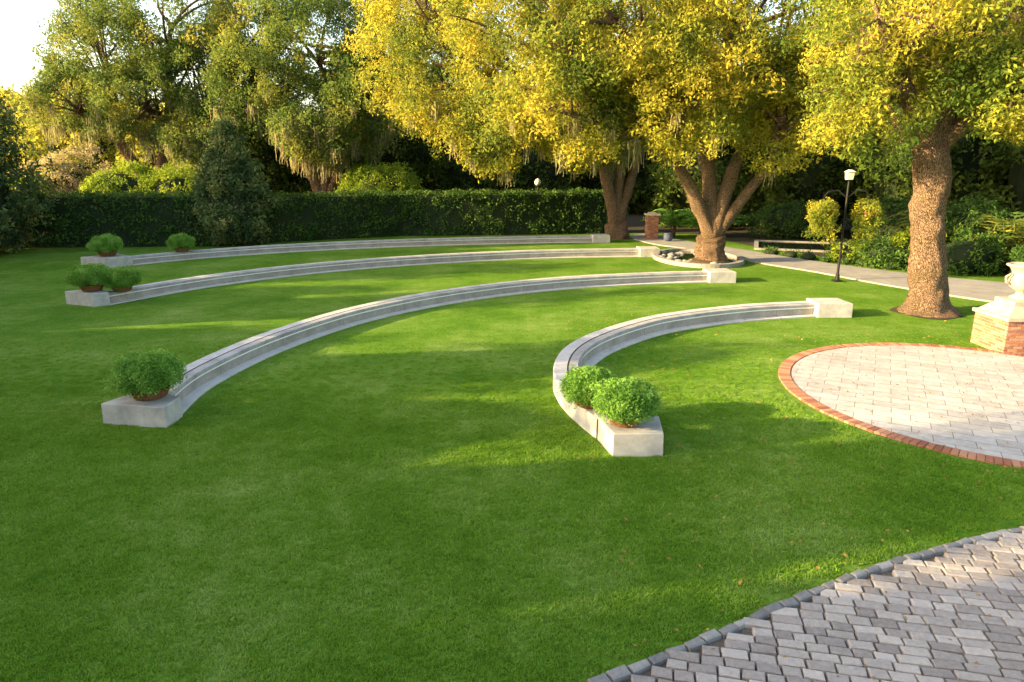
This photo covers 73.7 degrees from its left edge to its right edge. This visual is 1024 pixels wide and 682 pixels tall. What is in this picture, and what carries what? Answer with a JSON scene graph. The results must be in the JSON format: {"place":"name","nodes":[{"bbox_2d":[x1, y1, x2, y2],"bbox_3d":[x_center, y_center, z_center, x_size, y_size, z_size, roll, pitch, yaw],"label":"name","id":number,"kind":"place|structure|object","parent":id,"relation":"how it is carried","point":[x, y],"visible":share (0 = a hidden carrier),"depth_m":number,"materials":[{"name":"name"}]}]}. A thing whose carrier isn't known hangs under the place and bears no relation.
{"place":"outdoors","nodes":[
{"label":"outdoors","id":0,"kind":"place"},
{"bbox_2d":[0,0,1017,111],"label":"sky","id":1,"kind":"structure","parent":0,"point":[19,19],"materials":[{"name":"white"}]},
{"bbox_2d":[0,233,1023,681],"bbox_3d":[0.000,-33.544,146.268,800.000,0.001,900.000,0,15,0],"label":"lawn ground","id":2,"kind":"structure","parent":0,"point":[34,285],"depth_m":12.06,"materials":[{"name":"green plant"}]},
{"bbox_2d":[0,94,60,253],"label":"magnolia tree","id":3,"kind":"object","parent":2,"relation":"on","point":[12,221],"visible":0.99,"depth_m":33.61,"materials":[{"name":"green plant"}]},
{"bbox_2d":[65,289,110,306],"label":"stone end block","id":4,"kind":"structure","parent":2,"relation":"on","point":[91,299],"depth_m":21.74,"materials":[{"name":"grey stone"}]},
{"bbox_2d":[64,262,110,291],"bbox_3d":[-13.556,-2.072,21.943,1.408,0.910,1.496,0,15,0],"label":"potted boxwood","id":5,"kind":"object","parent":4,"relation":"on","point":[88,277],"visible":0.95,"depth_m":21.62,"materials":[{"name":"green plant"}]},
{"bbox_2d":[80,254,132,267],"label":"stone end block","id":6,"kind":"structure","parent":2,"relation":"on","point":[117,260],"depth_m":29.87,"materials":[{"name":"grey stone"}]},
{"bbox_2d":[85,233,124,256],"bbox_3d":[-17.960,-4.276,30.187,1.499,1.022,1.553,0,15,0],"label":"potted boxwood","id":7,"kind":"object","parent":6,"relation":"on","point":[105,245],"visible":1,"depth_m":29.84,"materials":[{"name":"green plant"}]},
{"bbox_2d":[0,188,233,247],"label":"clipped hedge","id":8,"kind":"object","parent":2,"relation":"on","point":[154,218],"visible":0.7,"depth_m":36.64,"materials":[{"name":"green plant"}]},
{"bbox_2d":[101,394,182,427],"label":"stone end block","id":9,"kind":"structure","parent":2,"relation":"on","point":[165,411],"depth_m":11.79,"materials":[{"name":"grey stone"}]},
{"bbox_2d":[100,347,187,400],"bbox_3d":[-6.443,0.572,12.030,1.300,0.870,1.343,0,15,0],"label":"potted boxwood","id":10,"kind":"object","parent":9,"relation":"on","point":[150,375],"visible":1,"depth_m":11.71,"materials":[{"name":"green plant"}]},
{"bbox_2d":[183,114,283,246],"bbox_3d":[-15.313,-8.743,37.374,5.132,7.166,5.468,-13,19,-41],"label":"magnolia tree","id":11,"kind":"object","parent":2,"relation":"on","point":[235,212],"visible":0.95,"depth_m":36.39,"materials":[{"name":"green plant"}]},
{"bbox_2d":[132,235,591,264],"bbox_3d":[-6.767,-5.003,35.958,23.820,0.359,2.982,-6,16,-22],"label":"curved stone bench","id":12,"kind":"object","parent":2,"relation":"on","point":[215,253],"visible":1,"depth_m":36.18,"materials":[{"name":"stone"}]},
{"bbox_2d":[165,232,196,251],"bbox_3d":[-15.592,-4.659,32.145,1.323,0.915,1.339,0,15,0],"label":"potted boxwood","id":13,"kind":"object","parent":12,"relation":"on","point":[182,242],"visible":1,"depth_m":31.87,"materials":[{"name":"green plant"}]},
{"bbox_2d":[106,248,639,304],"bbox_3d":[-4.368,-3.194,29.014,23.096,0.359,3.873,-9,17,-30],"label":"curved stone bench","id":14,"kind":"object","parent":2,"relation":"on","point":[145,291],"visible":0.98,"depth_m":28.90,"materials":[{"name":"stone"}]},
{"bbox_2d":[100,266,142,291],"bbox_3d":[-12.760,-2.040,22.258,1.349,0.831,1.292,0,15,0],"label":"potted boxwood","id":15,"kind":"object","parent":14,"relation":"on","point":[121,279],"visible":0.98,"depth_m":21.98,"materials":[{"name":"green plant"}]},
{"bbox_2d":[168,271,708,413],"bbox_3d":[-0.971,-1.018,20.657,4.838,0.359,20.634,13,20,42],"label":"curved stone bench","id":16,"kind":"object","parent":2,"relation":"on","point":[205,374],"visible":0.94,"depth_m":19.51,"materials":[{"name":"stone"}]},
{"bbox_2d":[339,0,726,239],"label":"oak tree","id":17,"kind":"object","parent":2,"relation":"on","point":[420,37],"visible":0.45,"depth_m":35.44,"materials":[{"name":"yellow plant"}]},
{"bbox_2d":[590,234,609,242],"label":"stone end block","id":18,"kind":"structure","parent":2,"relation":"on","point":[600,238],"depth_m":38.93,"materials":[{"name":"beige stone"}]},
{"bbox_2d":[220,19,1023,227],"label":"trees","id":19,"kind":"object","parent":2,"relation":"on","point":[1016,177],"visible":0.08,"depth_m":46.11,"materials":[{"name":"green plant"}]},
{"bbox_2d":[594,414,663,456],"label":"stone end block","id":20,"kind":"structure","parent":2,"relation":"on","point":[644,438],"depth_m":10.57,"materials":[{"name":"beige stone"}]},
{"bbox_2d":[590,376,663,427],"bbox_3d":[1.808,0.944,10.789,1.154,0.775,1.157,0,15,0],"label":"potted boxwood","id":21,"kind":"object","parent":20,"relation":"on","point":[625,403],"visible":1,"depth_m":10.52,"materials":[{"name":"green plant"}]},
{"bbox_2d":[636,246,659,256],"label":"stone end block","id":22,"kind":"structure","parent":2,"relation":"on","point":[646,251],"depth_m":33.02,"materials":[{"name":"beige stone"}]},
{"bbox_2d":[640,208,693,236],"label":"sago palm","id":23,"kind":"object","parent":2,"relation":"on","point":[671,215],"visible":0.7,"depth_m":41.68,"materials":[{"name":"green plant"}]},
{"bbox_2d":[428,0,922,260],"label":"oak tree","id":24,"kind":"object","parent":2,"relation":"on","point":[657,54],"visible":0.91,"depth_m":26.52,"materials":[{"name":"yellow plant"}]},
{"bbox_2d":[668,209,700,234],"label":"sago palm","id":25,"kind":"object","parent":2,"relation":"on","point":[694,223],"visible":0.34,"depth_m":40.90,"materials":[{"name":"green plant"}]},
{"bbox_2d":[553,301,816,438],"bbox_3d":[4.106,-0.006,16.771,3.562,0.358,12.436,11,18,36],"label":"curved stone bench","id":26,"kind":"object","parent":2,"relation":"on","point":[596,347],"visible":0.76,"depth_m":17.84,"materials":[{"name":"stone"}]},
{"bbox_2d":[557,363,619,409],"bbox_3d":[1.333,0.776,11.691,1.056,0.705,1.123,8,17,29],"label":"potted boxwood","id":27,"kind":"object","parent":26,"relation":"on","point":[577,383],"visible":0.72,"depth_m":11.47,"materials":[{"name":"green plant"}]},
{"bbox_2d":[660,250,735,263],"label":"pond rocks","id":28,"kind":"object","parent":2,"relation":"on","point":[671,255],"visible":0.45,"depth_m":32.13,"materials":[{"name":"stone"}]},
{"bbox_2d":[653,248,744,267],"bbox_3d":[8.750,-3.944,32.247,4.040,0.180,5.840,0,15,0],"label":"tree ring kerb","id":29,"kind":"object","parent":2,"relation":"on","point":[738,263],"visible":0.77,"depth_m":30.32,"materials":[{"name":"stone"}]},
{"bbox_2d":[660,251,737,260],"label":"flower bed","id":30,"kind":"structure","parent":29,"relation":"in","point":[687,255],"depth_m":33.18,"materials":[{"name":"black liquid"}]},
{"bbox_2d":[688,258,732,263],"bbox_3d":[9.000,-3.636,30.984,2.000,0.220,2.000,0,15,0],"label":"root mound","id":31,"kind":"object","parent":2,"relation":"on","point":[693,260],"visible":0.42,"depth_m":30.41,"materials":[{"name":"brown soil"}]},
{"bbox_2d":[703,268,735,282],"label":"stone end block","id":32,"kind":"structure","parent":2,"relation":"on","point":[720,275],"depth_m":25.88,"materials":[{"name":"beige stone"}]},
{"bbox_2d":[555,306,1023,679],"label":"fallen leaves","id":33,"kind":"object","parent":2,"relation":"on","point":[740,582],"visible":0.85,"depth_m":10.44,"materials":[{"name":"yellow plant"}]},
{"bbox_2d":[623,540,997,681],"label":"cobble bedding","id":34,"kind":"object","parent":2,"relation":"on","point":[720,642],"visible":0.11,"depth_m":6.46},
{"bbox_2d":[587,526,1023,681],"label":"cobble edging","id":35,"kind":"object","parent":34,"relation":"on","point":[621,673],"visible":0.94,"depth_m":6.92,"materials":[{"name":"stone"}]},
{"bbox_2d":[630,530,1023,681],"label":"cobblestone paving","id":36,"kind":"structure","parent":34,"relation":"on","point":[938,615],"depth_m":6.53,"materials":[{"name":"stone"}]},
{"bbox_2d":[806,298,852,317],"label":"stone end block","id":37,"kind":"structure","parent":2,"relation":"on","point":[831,308],"depth_m":20.07,"materials":[{"name":"beige stone"}]},
{"bbox_2d":[760,245,907,271],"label":"path border plants","id":38,"kind":"object","parent":2,"relation":"on","point":[809,255],"visible":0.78,"depth_m":31.31,"materials":[{"name":"green plant"}]},
{"bbox_2d":[801,170,887,281],"bbox_3d":[12.486,-4.313,25.748,3.130,4.170,1.370,0,15,0],"label":"hanging basket pole","id":39,"kind":"object","parent":2,"relation":"on","point":[823,213],"visible":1,"depth_m":25.48,"materials":[{"name":"plant"}]},
{"bbox_2d":[823,226,947,263],"bbox_3d":[18.855,-3.825,28.764,10.926,2.173,2.571,10,18,34],"label":"golden path shrub","id":40,"kind":"object","parent":2,"relation":"on","point":[848,250],"visible":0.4,"depth_m":30.81,"materials":[{"name":"yellow plant"}]},
{"bbox_2d":[774,0,1023,317],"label":"oak tree","id":41,"kind":"object","parent":2,"relation":"on","point":[901,44],"visible":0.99,"depth_m":18.27,"materials":[{"name":"yellow plant"}]},
{"bbox_2d":[790,350,1012,466],"bbox_3d":[9.350,1.038,13.445,7.660,0.015,7.660,0,15,0],"label":"patio base","id":42,"kind":"object","parent":2,"relation":"on","point":[901,441],"visible":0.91,"depth_m":10.89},
{"bbox_2d":[778,342,1023,468],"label":"brick border","id":43,"kind":"object","parent":42,"relation":"on","point":[788,383],"visible":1,"depth_m":12.43,"materials":[{"name":"red brick"}]},
{"bbox_2d":[791,345,1023,460],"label":"paver patio","id":44,"kind":"structure","parent":42,"relation":"on","point":[895,409],"depth_m":13.49,"materials":[{"name":"stone"}]},
{"bbox_2d":[890,306,961,318],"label":"trunk mulch","id":45,"kind":"object","parent":2,"relation":"on","point":[894,309],"visible":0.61,"depth_m":20.29,"materials":[{"name":"brown soil"}]},
{"bbox_2d":[970,262,1023,354],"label":"brick pier with urn","id":46,"kind":"structure","parent":2,"relation":"on","point":[998,324],"depth_m":16.32,"materials":[{"name":"concrete"}]},
{"bbox_2d":[240,212,1010,273],"bbox_3d":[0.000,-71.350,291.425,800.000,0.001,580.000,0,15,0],"label":"woodland floor","id":47,"kind":"structure","parent":0,"point":[741,234],"depth_m":44.76,"materials":[{"name":"soil"}]},
{"bbox_2d":[7,141,112,196],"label":"flowering shrub","id":48,"kind":"object","parent":47,"relation":"on","point":[67,176],"visible":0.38,"depth_m":42.64,"materials":[{"name":"beige plant"}]},
{"bbox_2d":[0,80,197,178],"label":"background trees","id":49,"kind":"object","parent":47,"relation":"on","point":[111,153],"visible":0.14,"depth_m":56.26,"materials":[{"name":"yellow plant"}]},
{"bbox_2d":[18,0,321,177],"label":"live oak tree","id":50,"kind":"object","parent":47,"relation":"on","point":[162,66],"visible":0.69,"depth_m":46.11,"materials":[{"name":"green plant"}]},
{"bbox_2d":[7,159,422,195],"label":"bright shrubs","id":51,"kind":"object","parent":47,"relation":"on","point":[166,179],"visible":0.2,"depth_m":41.53,"materials":[{"name":"green plant"}]},
{"bbox_2d":[196,0,465,195],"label":"live oak tree","id":52,"kind":"object","parent":47,"relation":"on","point":[288,129],"visible":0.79,"depth_m":43.53,"materials":[{"name":"green plant"}]},
{"bbox_2d":[246,187,629,243],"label":"clipped hedge","id":53,"kind":"object","parent":47,"relation":"on","point":[337,214],"visible":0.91,"depth_m":42.48,"materials":[{"name":"green plant"}]},
{"bbox_2d":[535,178,540,191],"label":"street lamp","id":54,"kind":"object","parent":47,"relation":"on","point":[537,182],"visible":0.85,"depth_m":43.64,"materials":[{"name":"white glass"}]},
{"bbox_2d":[187,1,1023,250],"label":"foliage","id":55,"kind":"object","parent":47,"relation":"on","point":[993,189],"visible":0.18,"depth_m":44.77,"materials":[{"name":"green plant"}]},
{"bbox_2d":[741,194,1023,276],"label":"path side shrubs","id":56,"kind":"object","parent":47,"relation":"on","point":[790,221],"visible":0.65,"depth_m":29.23,"materials":[{"name":"green plant"}]},
{"bbox_2d":[879,210,991,244],"bbox_3d":[18.393,-4.777,30.277,4.506,2.184,4.770,-9,17,-32],"label":"areca palm","id":57,"kind":"object","parent":47,"relation":"on","point":[907,223],"visible":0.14,"depth_m":30.49,"materials":[{"name":"green plant"}]},
{"bbox_2d":[948,210,1023,262],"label":"areca palm","id":58,"kind":"object","parent":47,"relation":"on","point":[1011,234],"visible":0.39,"depth_m":28.15,"materials":[{"name":"green palm leaf"}]},
{"bbox_2d":[1003,214,1023,247],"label":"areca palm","id":59,"kind":"object","parent":47,"relation":"on","point":[1021,234],"visible":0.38,"depth_m":28.18,"materials":[{"name":"green plant"}]},
{"bbox_2d":[754,240,850,251],"bbox_3d":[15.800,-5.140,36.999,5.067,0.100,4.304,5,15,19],"label":"stone bench","id":60,"kind":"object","parent":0,"point":[803,246],"depth_m":37.30,"materials":[{"name":"stone"}]},
{"bbox_2d":[629,233,1015,301],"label":"garden path","id":61,"kind":"structure","parent":0,"point":[982,290],"depth_m":27.83,"materials":[{"name":"concrete"}]},
{"bbox_2d":[644,215,658,238],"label":"bricks","id":62,"kind":"object","parent":61,"relation":"on","point":[652,226],"visible":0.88,"depth_m":40.29,"materials":[{"name":"red brick"}]},
{"bbox_2d":[644,212,660,215],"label":"cap","id":63,"kind":"object","parent":62,"relation":"on","point":[652,214],"visible":1,"depth_m":40.01,"materials":[{"name":"stone"}]},
{"bbox_2d":[647,220,657,238],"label":"mortar","id":64,"kind":"object","parent":61,"relation":"on","point":[653,230],"visible":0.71,"depth_m":40.36,"materials":[{"name":"concrete"}]},
{"bbox_2d":[663,233,672,240],"bbox_3d":[9.000,-5.993,39.360,0.540,0.460,0.540,0,15,0],"label":"glazed pot","id":65,"kind":"object","parent":61,"relation":"on","point":[668,236],"visible":1,"depth_m":39.15,"materials":[{"name":"grey ceramic"}]}
]}

